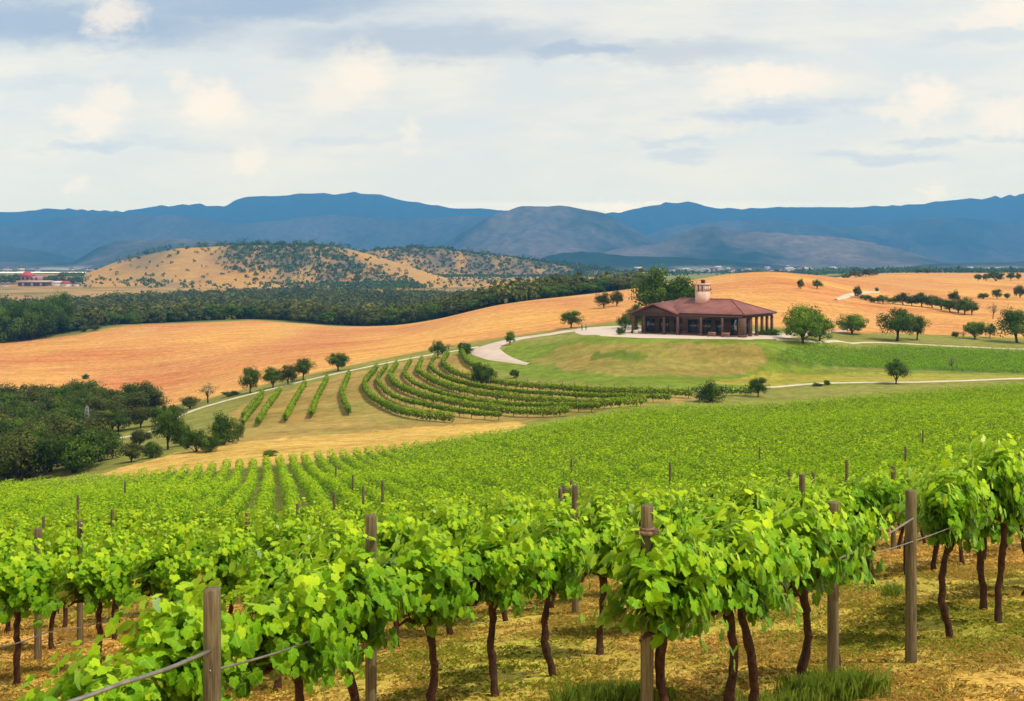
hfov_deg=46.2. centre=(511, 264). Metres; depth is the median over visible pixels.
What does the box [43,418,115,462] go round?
tree
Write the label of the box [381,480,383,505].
vineyard post
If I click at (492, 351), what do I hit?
drive
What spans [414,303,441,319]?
forest tree
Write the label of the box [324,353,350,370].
oak tree
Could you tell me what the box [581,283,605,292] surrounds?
forest tree
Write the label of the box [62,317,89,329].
forest tree
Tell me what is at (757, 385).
oak tree
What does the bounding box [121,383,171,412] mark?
tree
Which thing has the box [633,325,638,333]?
planter
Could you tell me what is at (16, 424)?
tree
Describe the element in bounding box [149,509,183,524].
grapevine
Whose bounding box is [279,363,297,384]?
tree
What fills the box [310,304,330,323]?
forest tree
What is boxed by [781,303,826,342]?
tree
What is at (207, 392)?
tree
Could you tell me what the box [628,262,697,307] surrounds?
oak tree
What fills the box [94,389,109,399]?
tree
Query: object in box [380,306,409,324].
forest tree
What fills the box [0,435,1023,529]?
vineyard
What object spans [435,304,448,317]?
forest tree
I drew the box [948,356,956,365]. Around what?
tree
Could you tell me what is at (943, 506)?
grapevine
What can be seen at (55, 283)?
farmhouse
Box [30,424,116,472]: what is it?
tree
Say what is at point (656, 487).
grapevine
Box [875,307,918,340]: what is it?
oak tree
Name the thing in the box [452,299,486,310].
forest tree
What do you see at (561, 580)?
grapevine
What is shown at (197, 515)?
grapevine
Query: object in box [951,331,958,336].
bush
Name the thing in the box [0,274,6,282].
tree
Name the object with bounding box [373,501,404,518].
grapevine
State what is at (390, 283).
scrub
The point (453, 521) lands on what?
grapevine
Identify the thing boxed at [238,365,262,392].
oak tree
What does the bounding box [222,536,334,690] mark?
grapevine
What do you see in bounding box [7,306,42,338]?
tree
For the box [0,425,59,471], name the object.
tree
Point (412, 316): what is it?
forest tree
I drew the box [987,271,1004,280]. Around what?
tree
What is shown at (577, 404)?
vine row
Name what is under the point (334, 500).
vineyard post
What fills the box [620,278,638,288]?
forest tree
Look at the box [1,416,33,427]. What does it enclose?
tree
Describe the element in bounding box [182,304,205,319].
forest tree
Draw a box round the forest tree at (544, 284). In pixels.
[535,282,559,298]
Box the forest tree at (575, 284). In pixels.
[563,281,583,294]
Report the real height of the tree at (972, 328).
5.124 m
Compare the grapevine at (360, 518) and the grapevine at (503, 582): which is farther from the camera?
the grapevine at (360, 518)
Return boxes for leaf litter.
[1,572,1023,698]
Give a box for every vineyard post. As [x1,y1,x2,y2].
[34,527,41,659]
[42,516,44,533]
[77,495,78,515]
[77,519,82,644]
[111,509,113,526]
[124,481,125,513]
[203,586,220,700]
[245,513,249,531]
[296,503,299,516]
[333,491,335,509]
[352,475,353,493]
[362,486,364,508]
[365,514,376,700]
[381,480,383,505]
[558,488,562,504]
[562,485,565,501]
[571,484,577,613]
[634,504,659,700]
[669,462,670,487]
[799,474,804,495]
[827,501,838,675]
[845,460,848,484]
[891,466,895,549]
[904,446,906,471]
[905,489,916,662]
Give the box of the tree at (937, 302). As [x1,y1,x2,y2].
[930,297,948,309]
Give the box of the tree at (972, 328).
[962,321,986,338]
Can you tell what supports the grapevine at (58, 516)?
on the ground at (178, 361)
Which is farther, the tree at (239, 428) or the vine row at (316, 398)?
the vine row at (316, 398)
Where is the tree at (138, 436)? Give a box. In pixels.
[130,429,153,446]
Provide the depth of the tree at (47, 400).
245.62 m
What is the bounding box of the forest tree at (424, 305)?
[415,303,443,319]
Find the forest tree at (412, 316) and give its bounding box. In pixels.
[395,308,416,323]
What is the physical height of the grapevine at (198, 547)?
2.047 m
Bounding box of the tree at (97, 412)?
[81,408,101,422]
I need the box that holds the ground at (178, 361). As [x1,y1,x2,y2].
[0,245,1023,700]
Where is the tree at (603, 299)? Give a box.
[593,291,611,307]
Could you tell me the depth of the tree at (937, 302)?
404.59 m
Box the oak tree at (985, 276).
[982,273,989,279]
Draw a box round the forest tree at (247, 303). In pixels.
[238,302,255,318]
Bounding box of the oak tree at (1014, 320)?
[992,305,1023,342]
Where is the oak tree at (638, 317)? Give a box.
[625,304,640,324]
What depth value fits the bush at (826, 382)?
214.11 m
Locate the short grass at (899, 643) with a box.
[0,562,1023,700]
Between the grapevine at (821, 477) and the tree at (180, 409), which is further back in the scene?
the tree at (180, 409)
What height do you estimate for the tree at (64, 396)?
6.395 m
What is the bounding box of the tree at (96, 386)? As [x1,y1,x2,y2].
[61,378,110,396]
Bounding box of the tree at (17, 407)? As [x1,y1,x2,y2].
[1,400,34,416]
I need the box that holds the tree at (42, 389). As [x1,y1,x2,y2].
[37,387,59,396]
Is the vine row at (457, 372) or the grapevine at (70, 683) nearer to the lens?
the grapevine at (70, 683)
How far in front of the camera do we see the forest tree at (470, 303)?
505.07 m
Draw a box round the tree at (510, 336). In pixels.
[505,331,515,342]
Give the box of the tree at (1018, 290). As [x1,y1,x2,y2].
[1013,284,1023,296]
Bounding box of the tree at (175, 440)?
[170,417,192,445]
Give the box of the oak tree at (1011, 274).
[1006,271,1015,278]
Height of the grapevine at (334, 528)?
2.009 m
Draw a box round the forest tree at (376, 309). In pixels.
[362,307,385,325]
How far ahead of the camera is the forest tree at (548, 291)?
503.38 m
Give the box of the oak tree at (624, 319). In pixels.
[616,312,630,329]
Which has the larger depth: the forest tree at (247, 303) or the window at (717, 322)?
the forest tree at (247, 303)
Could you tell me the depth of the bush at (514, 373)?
237.14 m
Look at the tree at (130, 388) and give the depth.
264.69 m
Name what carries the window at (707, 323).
in the ranch house
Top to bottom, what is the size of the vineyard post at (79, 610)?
2.372 m
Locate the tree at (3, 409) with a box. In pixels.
[0,405,7,415]
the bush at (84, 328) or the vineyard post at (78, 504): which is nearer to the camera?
the vineyard post at (78, 504)
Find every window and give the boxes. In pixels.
[646,317,654,331]
[658,318,669,331]
[674,318,681,332]
[687,319,697,332]
[703,319,711,333]
[715,319,724,333]
[731,319,748,333]
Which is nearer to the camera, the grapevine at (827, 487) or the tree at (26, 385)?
the grapevine at (827, 487)
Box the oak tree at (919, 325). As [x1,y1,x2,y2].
[907,315,931,339]
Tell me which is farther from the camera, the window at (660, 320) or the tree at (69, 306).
the tree at (69, 306)
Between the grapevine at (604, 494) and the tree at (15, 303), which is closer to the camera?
the grapevine at (604, 494)
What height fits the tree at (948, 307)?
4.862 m
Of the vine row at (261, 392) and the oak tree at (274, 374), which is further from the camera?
the oak tree at (274, 374)
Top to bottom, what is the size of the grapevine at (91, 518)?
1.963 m
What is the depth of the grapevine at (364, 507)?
37.96 m
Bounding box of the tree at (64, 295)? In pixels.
[46,287,74,328]
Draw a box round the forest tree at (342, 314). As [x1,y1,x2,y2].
[332,308,355,324]
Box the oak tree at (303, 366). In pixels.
[291,358,316,379]
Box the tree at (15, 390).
[1,382,32,394]
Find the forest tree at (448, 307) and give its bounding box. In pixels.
[440,300,461,315]
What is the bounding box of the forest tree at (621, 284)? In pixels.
[610,279,633,289]
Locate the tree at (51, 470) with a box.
[44,439,65,471]
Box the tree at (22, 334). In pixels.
[5,299,38,340]
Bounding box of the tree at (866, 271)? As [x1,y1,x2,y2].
[861,269,872,276]
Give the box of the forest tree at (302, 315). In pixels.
[288,308,309,321]
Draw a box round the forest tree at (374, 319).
[362,311,382,325]
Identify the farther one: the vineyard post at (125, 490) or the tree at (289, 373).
the tree at (289, 373)
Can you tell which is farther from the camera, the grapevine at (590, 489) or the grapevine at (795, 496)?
the grapevine at (590, 489)
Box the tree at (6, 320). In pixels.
[0,301,26,342]
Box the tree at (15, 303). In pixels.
[1,300,20,339]
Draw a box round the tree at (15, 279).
[9,276,18,282]
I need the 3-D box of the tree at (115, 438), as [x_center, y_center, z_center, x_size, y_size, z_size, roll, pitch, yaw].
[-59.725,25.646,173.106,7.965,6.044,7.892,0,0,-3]
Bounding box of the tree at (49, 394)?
[25,388,55,398]
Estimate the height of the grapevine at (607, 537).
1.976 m
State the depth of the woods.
2099.35 m
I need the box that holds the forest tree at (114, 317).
[101,312,129,323]
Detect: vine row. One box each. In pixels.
[240,388,265,416]
[240,394,263,425]
[254,386,281,424]
[282,379,306,420]
[307,374,328,417]
[339,370,352,415]
[361,364,454,421]
[375,363,501,420]
[387,360,570,416]
[402,358,601,411]
[415,356,647,408]
[429,354,671,400]
[440,350,693,397]
[460,349,497,377]
[724,383,755,394]
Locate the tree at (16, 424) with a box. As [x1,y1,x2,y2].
[0,415,35,431]
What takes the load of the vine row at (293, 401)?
on the ground at (178, 361)
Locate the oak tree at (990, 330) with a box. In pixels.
[984,323,996,337]
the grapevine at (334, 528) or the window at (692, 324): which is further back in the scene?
the window at (692, 324)
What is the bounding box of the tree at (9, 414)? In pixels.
[0,409,17,420]
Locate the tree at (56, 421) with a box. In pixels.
[26,409,76,463]
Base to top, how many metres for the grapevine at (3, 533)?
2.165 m
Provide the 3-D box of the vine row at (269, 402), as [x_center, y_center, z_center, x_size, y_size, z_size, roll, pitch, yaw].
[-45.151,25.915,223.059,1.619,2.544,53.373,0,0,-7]
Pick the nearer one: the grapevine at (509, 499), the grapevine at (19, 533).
the grapevine at (19, 533)
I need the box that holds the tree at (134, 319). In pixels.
[124,314,141,323]
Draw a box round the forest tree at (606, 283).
[596,279,616,291]
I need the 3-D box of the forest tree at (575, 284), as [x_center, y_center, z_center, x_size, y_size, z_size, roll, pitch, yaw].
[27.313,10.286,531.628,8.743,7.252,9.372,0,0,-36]
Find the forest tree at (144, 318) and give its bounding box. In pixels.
[123,312,151,322]
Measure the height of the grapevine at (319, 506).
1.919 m
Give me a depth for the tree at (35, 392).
260.00 m
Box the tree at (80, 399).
[69,390,95,408]
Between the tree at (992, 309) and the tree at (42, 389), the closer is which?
the tree at (42, 389)
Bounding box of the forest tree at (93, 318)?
[77,311,101,326]
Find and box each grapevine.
[0,520,9,537]
[0,528,43,543]
[0,531,57,563]
[0,538,75,683]
[0,539,26,633]
[3,514,33,527]
[3,519,34,536]
[6,523,27,536]
[10,525,39,538]
[15,513,45,530]
[15,640,162,700]
[22,518,69,541]
[23,522,93,649]
[37,514,75,532]
[40,515,72,529]
[42,526,83,613]
[42,527,93,628]
[46,511,76,526]
[49,522,87,538]
[54,535,151,664]
[71,527,105,546]
[72,511,105,528]
[74,514,110,530]
[82,526,137,639]
[84,516,114,535]
[90,523,148,622]
[94,532,141,544]
[94,571,294,700]
[95,519,131,537]
[99,507,136,530]
[105,506,133,522]
[112,510,154,532]
[117,522,151,541]
[120,533,212,607]
[129,514,171,532]
[134,514,179,599]
[137,521,209,601]
[138,520,201,559]
[141,508,167,525]
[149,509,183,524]
[160,517,199,548]
[169,514,210,529]
[175,505,209,527]
[176,506,202,520]
[184,520,208,552]
[188,524,261,602]
[191,516,254,615]
[191,517,241,549]
[202,518,238,533]
[204,511,242,529]
[207,506,233,520]
[213,508,245,526]
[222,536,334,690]
[228,513,272,535]
[229,502,251,514]
[232,546,373,700]
[233,504,272,522]
[235,509,273,523]
[243,506,323,567]
[244,511,307,555]
[244,513,290,532]
[245,528,434,700]
[250,507,274,520]
[266,502,300,523]
[275,516,304,530]
[276,509,306,522]
[282,508,318,525]
[296,509,386,668]
[300,497,331,516]
[300,510,360,555]
[301,505,330,521]
[303,516,332,530]
[304,516,364,556]
[305,506,347,526]
[324,497,352,513]
[329,497,357,517]
[333,506,378,535]
[342,501,378,520]
[355,508,366,522]
[355,509,388,530]
[360,505,425,542]
[360,506,446,648]
[362,497,387,510]
[372,499,414,523]
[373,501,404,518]
[379,511,502,700]
[382,503,413,516]
[392,495,421,510]
[404,493,444,516]
[405,497,484,634]
[408,494,475,525]
[424,491,458,511]
[431,511,559,696]
[443,493,470,502]
[445,499,464,511]
[456,492,481,509]
[466,491,488,504]
[467,493,497,513]
[468,489,541,620]
[472,497,492,525]
[479,495,498,512]
[480,493,529,516]
[496,488,532,503]
[499,498,606,676]
[508,487,530,497]
[517,488,592,608]
[519,492,563,511]
[528,487,556,502]
[530,484,556,495]
[533,486,571,506]
[554,499,633,654]
[555,483,582,496]
[565,485,634,599]
[565,493,608,582]
[578,482,604,498]
[578,509,746,700]
[594,487,623,502]
[605,493,637,527]
[613,478,698,554]
[620,483,647,501]
[625,485,684,507]
[626,489,676,523]
[638,479,667,493]
[659,484,685,491]
[660,480,707,508]
[660,487,709,511]
[670,489,834,700]
[676,496,813,700]
[679,483,713,497]
[680,492,744,620]
[686,482,710,490]
[692,475,735,498]
[696,473,783,519]
[700,484,736,509]
[701,476,747,502]
[729,477,756,488]
[745,473,876,675]
[748,473,794,504]
[757,482,783,492]
[764,468,832,596]
[768,473,793,486]
[780,476,814,490]
[780,479,894,665]
[794,473,830,492]
[801,471,865,522]
[808,470,827,483]
[810,480,846,499]
[815,475,837,487]
[823,477,848,486]
[826,470,851,484]
[829,473,873,495]
[838,461,917,583]
[857,476,886,551]
[861,466,890,482]
[881,459,926,574]
[882,445,1006,637]
[888,471,914,548]
[911,468,956,569]
[916,472,930,544]
[934,463,969,564]
[945,430,1023,622]
[963,455,987,560]
[970,492,1023,609]
[1016,449,1023,595]
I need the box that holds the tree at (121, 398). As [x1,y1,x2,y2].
[107,393,133,409]
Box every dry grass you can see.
[0,518,1023,637]
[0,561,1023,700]
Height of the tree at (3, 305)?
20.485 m
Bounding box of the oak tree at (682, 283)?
[660,274,711,301]
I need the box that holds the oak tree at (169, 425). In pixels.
[150,404,183,449]
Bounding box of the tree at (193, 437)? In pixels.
[178,428,206,451]
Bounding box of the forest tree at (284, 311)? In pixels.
[281,308,298,320]
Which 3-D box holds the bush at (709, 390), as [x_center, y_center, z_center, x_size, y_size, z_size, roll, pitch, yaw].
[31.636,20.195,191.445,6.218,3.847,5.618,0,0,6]
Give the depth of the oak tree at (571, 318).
309.07 m
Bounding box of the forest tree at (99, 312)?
[93,308,108,323]
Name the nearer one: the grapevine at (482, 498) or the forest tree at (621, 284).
the grapevine at (482, 498)
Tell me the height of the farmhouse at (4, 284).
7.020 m
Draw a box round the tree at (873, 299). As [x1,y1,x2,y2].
[868,297,879,302]
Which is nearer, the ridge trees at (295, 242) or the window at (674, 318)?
the window at (674, 318)
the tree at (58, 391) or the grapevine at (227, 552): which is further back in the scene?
the tree at (58, 391)
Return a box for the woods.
[560,262,1023,277]
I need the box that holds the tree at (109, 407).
[93,399,133,430]
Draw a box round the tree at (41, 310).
[15,299,61,339]
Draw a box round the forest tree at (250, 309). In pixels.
[231,304,260,318]
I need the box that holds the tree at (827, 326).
[807,318,835,341]
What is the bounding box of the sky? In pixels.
[0,0,1023,272]
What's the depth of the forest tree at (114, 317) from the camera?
568.21 m
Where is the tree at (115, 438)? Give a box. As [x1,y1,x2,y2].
[94,426,124,460]
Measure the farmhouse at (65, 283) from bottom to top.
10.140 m
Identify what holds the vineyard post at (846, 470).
on the ground at (178, 361)
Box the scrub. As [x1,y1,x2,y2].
[58,242,633,288]
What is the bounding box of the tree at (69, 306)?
[48,296,77,333]
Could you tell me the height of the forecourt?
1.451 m
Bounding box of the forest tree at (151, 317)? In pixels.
[141,312,163,322]
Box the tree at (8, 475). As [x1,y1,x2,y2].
[0,442,46,480]
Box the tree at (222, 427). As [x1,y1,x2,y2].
[207,411,239,444]
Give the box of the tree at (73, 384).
[65,379,96,391]
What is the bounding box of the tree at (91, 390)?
[67,382,96,400]
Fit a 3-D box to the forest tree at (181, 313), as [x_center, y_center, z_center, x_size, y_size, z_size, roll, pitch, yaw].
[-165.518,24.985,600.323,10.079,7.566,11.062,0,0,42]
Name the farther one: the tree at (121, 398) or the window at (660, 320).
the window at (660, 320)
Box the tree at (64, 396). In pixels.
[54,392,72,399]
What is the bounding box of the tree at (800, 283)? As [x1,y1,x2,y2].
[797,277,804,286]
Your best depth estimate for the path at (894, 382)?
216.16 m
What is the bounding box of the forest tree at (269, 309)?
[258,301,279,319]
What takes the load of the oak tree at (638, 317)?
on the forecourt
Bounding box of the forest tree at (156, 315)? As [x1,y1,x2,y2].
[143,310,166,322]
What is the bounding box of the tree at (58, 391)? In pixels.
[50,381,86,397]
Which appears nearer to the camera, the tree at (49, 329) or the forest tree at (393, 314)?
the tree at (49, 329)
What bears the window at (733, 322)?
in the ranch house
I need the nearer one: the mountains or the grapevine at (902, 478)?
the grapevine at (902, 478)
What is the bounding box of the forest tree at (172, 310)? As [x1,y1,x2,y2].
[166,306,187,321]
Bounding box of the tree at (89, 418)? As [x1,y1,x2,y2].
[63,410,106,427]
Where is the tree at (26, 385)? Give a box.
[20,383,45,394]
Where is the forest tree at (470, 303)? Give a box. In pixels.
[461,299,484,309]
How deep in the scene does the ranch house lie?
262.06 m
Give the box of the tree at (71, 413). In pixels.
[43,407,85,426]
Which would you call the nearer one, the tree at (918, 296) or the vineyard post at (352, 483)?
the vineyard post at (352, 483)
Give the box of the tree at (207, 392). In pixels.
[195,382,218,402]
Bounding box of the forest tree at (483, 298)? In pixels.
[475,291,502,306]
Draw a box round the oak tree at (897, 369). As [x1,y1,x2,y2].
[883,357,910,383]
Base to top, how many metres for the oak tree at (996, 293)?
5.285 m
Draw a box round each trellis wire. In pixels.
[0,603,189,647]
[66,649,210,700]
[209,580,477,671]
[378,525,639,563]
[710,507,987,566]
[710,517,913,610]
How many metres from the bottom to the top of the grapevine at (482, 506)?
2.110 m
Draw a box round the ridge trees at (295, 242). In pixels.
[116,238,637,271]
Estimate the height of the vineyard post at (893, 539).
2.283 m
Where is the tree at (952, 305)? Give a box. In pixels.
[946,298,962,312]
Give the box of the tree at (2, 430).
[0,425,16,433]
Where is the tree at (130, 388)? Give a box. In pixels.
[119,380,152,408]
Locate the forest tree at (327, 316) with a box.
[314,312,337,324]
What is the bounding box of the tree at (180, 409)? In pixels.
[170,404,187,415]
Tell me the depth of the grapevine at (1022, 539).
17.30 m
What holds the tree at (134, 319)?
on the ground at (178, 361)
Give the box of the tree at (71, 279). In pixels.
[64,277,74,282]
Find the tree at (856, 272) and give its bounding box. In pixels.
[849,270,863,276]
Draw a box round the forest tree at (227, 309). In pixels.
[219,305,242,318]
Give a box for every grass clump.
[539,674,681,700]
[735,681,832,700]
[773,660,893,700]
[876,582,904,596]
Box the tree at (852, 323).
[834,313,869,333]
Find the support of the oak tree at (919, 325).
on the ground at (178, 361)
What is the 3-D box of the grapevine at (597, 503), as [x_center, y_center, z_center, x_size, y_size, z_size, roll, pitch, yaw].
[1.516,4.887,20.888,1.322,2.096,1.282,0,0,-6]
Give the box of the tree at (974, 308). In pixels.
[966,301,981,314]
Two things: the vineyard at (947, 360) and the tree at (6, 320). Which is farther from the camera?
the tree at (6, 320)
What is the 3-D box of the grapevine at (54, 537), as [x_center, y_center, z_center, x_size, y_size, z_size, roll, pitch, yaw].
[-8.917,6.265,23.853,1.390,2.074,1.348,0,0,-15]
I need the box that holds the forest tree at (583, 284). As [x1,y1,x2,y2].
[578,282,602,293]
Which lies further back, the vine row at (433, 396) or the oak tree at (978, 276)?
the oak tree at (978, 276)
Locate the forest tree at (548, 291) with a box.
[538,286,565,297]
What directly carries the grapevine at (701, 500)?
on the ground at (178, 361)
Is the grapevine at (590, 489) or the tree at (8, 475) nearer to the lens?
the grapevine at (590, 489)
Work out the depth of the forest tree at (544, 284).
514.49 m
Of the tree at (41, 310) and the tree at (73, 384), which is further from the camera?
the tree at (41, 310)
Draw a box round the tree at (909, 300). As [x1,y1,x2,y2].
[906,296,917,305]
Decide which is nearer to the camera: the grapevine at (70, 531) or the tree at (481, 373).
the grapevine at (70, 531)
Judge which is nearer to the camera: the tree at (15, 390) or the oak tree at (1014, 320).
the tree at (15, 390)
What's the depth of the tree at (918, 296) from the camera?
414.64 m
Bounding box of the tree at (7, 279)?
[3,274,11,282]
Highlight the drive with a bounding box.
[471,329,577,364]
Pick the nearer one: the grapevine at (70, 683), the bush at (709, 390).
the grapevine at (70, 683)
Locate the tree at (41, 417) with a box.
[22,411,55,422]
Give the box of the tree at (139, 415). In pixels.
[128,406,154,427]
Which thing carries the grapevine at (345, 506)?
on the ground at (178, 361)
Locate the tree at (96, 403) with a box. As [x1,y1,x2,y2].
[82,395,128,411]
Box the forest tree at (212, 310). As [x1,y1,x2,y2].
[199,304,220,319]
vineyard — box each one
[0,381,1023,508]
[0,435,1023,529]
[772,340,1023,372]
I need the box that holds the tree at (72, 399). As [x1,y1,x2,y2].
[60,393,95,407]
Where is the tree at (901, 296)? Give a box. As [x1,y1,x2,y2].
[893,292,910,304]
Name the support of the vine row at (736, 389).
on the ground at (178, 361)
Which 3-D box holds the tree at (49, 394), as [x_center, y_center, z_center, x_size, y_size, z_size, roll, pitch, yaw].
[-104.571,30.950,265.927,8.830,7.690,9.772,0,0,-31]
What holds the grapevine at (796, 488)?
on the ground at (178, 361)
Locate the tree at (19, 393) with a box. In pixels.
[2,389,28,402]
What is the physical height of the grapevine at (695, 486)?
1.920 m
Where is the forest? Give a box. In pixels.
[0,268,649,333]
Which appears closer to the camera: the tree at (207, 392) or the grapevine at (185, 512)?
the grapevine at (185, 512)
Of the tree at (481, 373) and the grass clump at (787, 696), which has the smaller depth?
the grass clump at (787, 696)
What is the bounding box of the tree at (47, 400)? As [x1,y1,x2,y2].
[15,390,66,417]
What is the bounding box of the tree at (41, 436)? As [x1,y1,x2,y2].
[0,422,49,478]
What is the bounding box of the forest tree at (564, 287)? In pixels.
[549,283,577,296]
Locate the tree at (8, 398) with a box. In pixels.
[0,391,17,406]
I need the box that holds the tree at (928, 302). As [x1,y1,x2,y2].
[920,295,937,307]
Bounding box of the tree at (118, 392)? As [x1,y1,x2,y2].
[97,389,136,408]
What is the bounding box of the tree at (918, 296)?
[910,292,932,306]
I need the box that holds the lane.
[836,291,878,299]
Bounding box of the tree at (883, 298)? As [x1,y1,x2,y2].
[876,294,891,303]
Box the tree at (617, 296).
[609,291,623,305]
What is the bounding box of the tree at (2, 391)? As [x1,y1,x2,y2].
[0,382,20,394]
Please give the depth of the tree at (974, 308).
388.58 m
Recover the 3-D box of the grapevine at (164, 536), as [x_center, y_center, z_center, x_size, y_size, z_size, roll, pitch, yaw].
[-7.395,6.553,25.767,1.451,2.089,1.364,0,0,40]
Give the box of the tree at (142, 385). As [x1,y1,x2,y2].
[137,379,164,409]
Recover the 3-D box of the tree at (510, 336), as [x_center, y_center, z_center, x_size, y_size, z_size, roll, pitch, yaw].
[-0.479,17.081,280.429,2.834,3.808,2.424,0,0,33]
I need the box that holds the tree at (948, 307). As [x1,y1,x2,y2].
[940,299,956,311]
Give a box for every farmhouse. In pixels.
[1,283,8,286]
[2,267,9,271]
[17,265,24,271]
[51,281,61,285]
[60,281,71,286]
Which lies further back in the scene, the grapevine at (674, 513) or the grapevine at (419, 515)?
the grapevine at (419, 515)
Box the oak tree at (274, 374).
[262,366,284,387]
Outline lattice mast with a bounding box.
[84,406,89,419]
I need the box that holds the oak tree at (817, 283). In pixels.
[812,279,822,287]
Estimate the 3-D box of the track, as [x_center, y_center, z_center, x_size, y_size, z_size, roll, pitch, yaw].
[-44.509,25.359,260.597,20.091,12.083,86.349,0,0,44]
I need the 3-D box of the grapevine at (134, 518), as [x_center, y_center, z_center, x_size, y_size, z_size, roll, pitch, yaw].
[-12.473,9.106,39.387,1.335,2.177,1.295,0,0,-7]
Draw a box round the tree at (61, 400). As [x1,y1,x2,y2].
[40,396,67,408]
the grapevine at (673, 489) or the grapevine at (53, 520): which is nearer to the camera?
the grapevine at (53, 520)
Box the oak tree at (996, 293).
[991,289,1001,296]
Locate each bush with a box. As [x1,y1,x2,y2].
[80,325,87,331]
[88,325,101,330]
[117,442,147,461]
[140,441,163,457]
[179,395,201,408]
[199,433,225,452]
[222,390,239,395]
[263,449,278,455]
[457,341,474,353]
[509,370,519,377]
[615,327,625,334]
[691,379,729,402]
[758,329,767,334]
[766,328,781,335]
[823,380,831,384]
[858,295,871,299]
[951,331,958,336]
[977,293,988,298]
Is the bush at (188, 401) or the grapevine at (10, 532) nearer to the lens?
the grapevine at (10, 532)
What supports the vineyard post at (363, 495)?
on the ground at (178, 361)
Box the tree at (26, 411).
[6,404,48,419]
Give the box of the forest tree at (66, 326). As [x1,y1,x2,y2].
[58,320,72,332]
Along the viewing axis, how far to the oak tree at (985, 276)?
783.07 m
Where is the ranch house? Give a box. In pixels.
[629,280,788,339]
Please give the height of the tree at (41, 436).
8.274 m
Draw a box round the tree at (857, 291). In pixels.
[853,284,862,296]
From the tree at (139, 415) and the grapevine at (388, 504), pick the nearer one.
the grapevine at (388, 504)
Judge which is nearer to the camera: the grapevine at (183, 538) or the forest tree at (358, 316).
the grapevine at (183, 538)
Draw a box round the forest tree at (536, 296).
[518,287,545,298]
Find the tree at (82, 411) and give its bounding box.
[58,404,100,420]
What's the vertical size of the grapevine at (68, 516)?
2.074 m
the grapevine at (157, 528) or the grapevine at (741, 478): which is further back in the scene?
the grapevine at (741, 478)
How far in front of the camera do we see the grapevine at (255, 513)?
39.26 m
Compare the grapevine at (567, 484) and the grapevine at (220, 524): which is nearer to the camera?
the grapevine at (220, 524)
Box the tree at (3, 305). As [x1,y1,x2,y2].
[0,297,9,337]
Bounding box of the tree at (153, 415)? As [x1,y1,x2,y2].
[149,404,166,425]
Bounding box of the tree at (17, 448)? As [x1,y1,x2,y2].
[0,429,58,481]
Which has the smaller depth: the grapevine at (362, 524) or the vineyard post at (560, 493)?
the grapevine at (362, 524)
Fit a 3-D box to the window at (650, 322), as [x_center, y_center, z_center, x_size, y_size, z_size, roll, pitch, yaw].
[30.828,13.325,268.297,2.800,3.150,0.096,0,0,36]
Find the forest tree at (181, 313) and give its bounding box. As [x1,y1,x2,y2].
[168,308,189,321]
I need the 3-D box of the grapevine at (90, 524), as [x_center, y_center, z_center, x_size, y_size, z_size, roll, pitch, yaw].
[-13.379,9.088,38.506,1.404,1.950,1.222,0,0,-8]
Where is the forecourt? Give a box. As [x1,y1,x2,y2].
[575,326,796,338]
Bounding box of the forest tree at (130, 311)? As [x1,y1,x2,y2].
[122,309,142,317]
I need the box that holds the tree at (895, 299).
[888,297,898,302]
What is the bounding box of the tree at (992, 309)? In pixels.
[987,303,997,318]
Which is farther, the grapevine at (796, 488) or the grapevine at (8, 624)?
the grapevine at (796, 488)
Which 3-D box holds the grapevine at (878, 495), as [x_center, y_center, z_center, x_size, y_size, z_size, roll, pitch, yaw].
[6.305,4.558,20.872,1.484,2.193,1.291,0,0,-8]
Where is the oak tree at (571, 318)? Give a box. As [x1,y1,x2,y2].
[560,308,584,327]
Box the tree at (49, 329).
[30,295,64,336]
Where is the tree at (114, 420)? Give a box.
[105,409,132,431]
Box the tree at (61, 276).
[55,272,65,280]
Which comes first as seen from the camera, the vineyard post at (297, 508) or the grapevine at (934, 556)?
the grapevine at (934, 556)
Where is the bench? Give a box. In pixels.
[707,332,715,336]
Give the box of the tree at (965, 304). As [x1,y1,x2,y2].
[955,296,973,314]
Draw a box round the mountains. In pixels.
[0,192,1023,272]
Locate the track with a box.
[150,346,478,430]
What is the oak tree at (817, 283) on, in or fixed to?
on the ground at (178, 361)
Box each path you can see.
[699,378,1023,390]
[773,339,1020,349]
[777,329,848,334]
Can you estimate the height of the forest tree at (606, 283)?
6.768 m
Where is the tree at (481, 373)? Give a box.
[469,362,493,384]
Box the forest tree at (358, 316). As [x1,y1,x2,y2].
[352,309,369,325]
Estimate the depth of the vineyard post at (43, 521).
37.30 m
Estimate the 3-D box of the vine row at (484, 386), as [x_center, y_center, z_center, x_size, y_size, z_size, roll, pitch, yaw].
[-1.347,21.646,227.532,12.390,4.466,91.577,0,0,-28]
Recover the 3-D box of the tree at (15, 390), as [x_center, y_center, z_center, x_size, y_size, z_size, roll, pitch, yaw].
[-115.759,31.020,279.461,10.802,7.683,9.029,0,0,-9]
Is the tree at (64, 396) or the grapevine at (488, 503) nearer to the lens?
the grapevine at (488, 503)
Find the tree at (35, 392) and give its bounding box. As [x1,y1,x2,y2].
[12,384,44,404]
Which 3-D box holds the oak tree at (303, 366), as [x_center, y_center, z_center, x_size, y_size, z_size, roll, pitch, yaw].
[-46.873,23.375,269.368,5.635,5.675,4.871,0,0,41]
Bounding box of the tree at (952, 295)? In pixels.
[947,290,961,300]
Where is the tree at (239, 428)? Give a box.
[233,421,245,438]
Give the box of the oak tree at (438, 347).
[428,340,446,357]
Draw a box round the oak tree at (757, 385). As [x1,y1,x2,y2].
[747,375,769,396]
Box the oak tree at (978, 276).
[974,274,982,279]
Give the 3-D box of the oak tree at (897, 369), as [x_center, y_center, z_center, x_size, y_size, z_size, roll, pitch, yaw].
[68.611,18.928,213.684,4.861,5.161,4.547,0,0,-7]
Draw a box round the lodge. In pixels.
[16,272,52,285]

